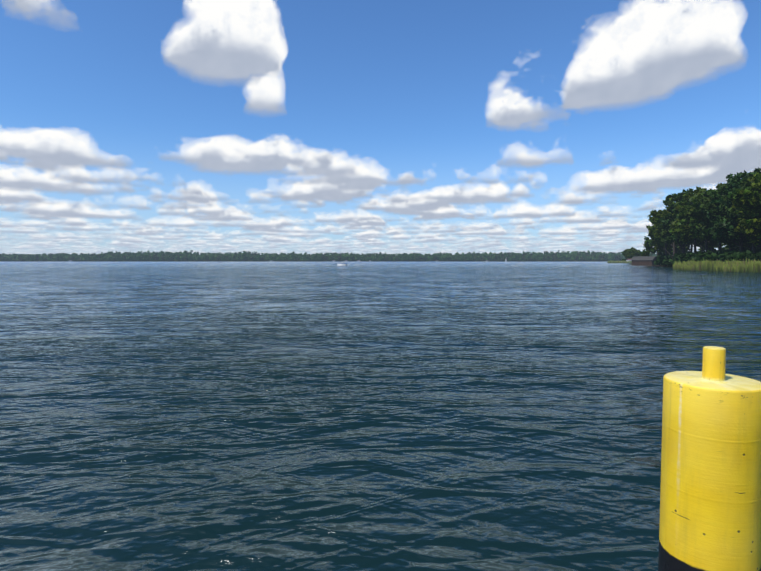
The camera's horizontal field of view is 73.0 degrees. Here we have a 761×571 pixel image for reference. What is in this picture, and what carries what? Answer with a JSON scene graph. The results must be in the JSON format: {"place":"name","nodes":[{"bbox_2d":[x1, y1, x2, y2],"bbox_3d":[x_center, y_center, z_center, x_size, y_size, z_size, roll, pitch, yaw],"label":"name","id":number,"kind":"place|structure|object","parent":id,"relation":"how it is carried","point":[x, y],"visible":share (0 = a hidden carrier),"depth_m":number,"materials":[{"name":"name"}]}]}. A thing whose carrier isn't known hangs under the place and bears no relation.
{"place":"outdoors","nodes":[
{"label":"outdoors","id":0,"kind":"place"},
{"bbox_2d":[0,256,620,261],"bbox_3d":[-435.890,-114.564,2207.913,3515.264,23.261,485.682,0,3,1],"label":"shore ground","id":1,"kind":"structure","parent":0,"point":[407,260],"depth_m":2003.43,"materials":[{"name":"green plant"}]},
{"bbox_2d":[0,250,662,260],"bbox_3d":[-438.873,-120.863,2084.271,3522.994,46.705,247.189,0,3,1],"label":"shore tree","id":2,"kind":"object","parent":1,"relation":"on","point":[293,255],"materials":[{"name":"green plant"}]},
{"bbox_2d":[0,262,760,570],"bbox_3d":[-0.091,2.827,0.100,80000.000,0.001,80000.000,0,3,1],"label":"lake water","id":3,"kind":"structure","parent":0,"point":[329,416],"depth_m":9.79,"materials":[{"name":"blue liquid"}]},
{"bbox_2d":[607,258,760,272],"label":"reed bed","id":4,"kind":"object","parent":3,"relation":"on","point":[753,266],"visible":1,"depth_m":135.26,"materials":[{"name":"green plant"}]},
{"bbox_2d":[658,346,760,570],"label":"mooring pile","id":5,"kind":"object","parent":3,"relation":"in","point":[710,502],"visible":1,"depth_m":3.32,"materials":[{"name":"paint"}]},
{"bbox_2d":[0,0,760,254],"label":"sky","id":6,"kind":"structure","parent":0,"point":[424,127],"materials":[{"name":"blue"}]},
{"bbox_2d":[621,247,641,260],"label":"tree","id":7,"kind":"object","parent":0,"point":[629,253],"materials":[{"name":"green plant"}]},
{"bbox_2d":[632,257,655,265],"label":"boathouse walls","id":8,"kind":"structure","parent":0,"point":[642,262],"depth_m":251.56,"materials":[{"name":"brown wood"}]},
{"bbox_2d":[631,256,656,259],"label":"roof","id":9,"kind":"structure","parent":8,"relation":"on","point":[643,257],"depth_m":252.81,"materials":[{"name":"grey"}]},
{"bbox_2d":[629,263,672,267],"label":"shoreline","id":10,"kind":"structure","parent":0,"point":[670,266],"depth_m":248.74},
{"bbox_2d":[640,167,760,266],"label":"headland tree","id":11,"kind":"object","parent":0,"point":[700,214],"depth_m":162.64,"materials":[{"name":"green plant"}]}
]}

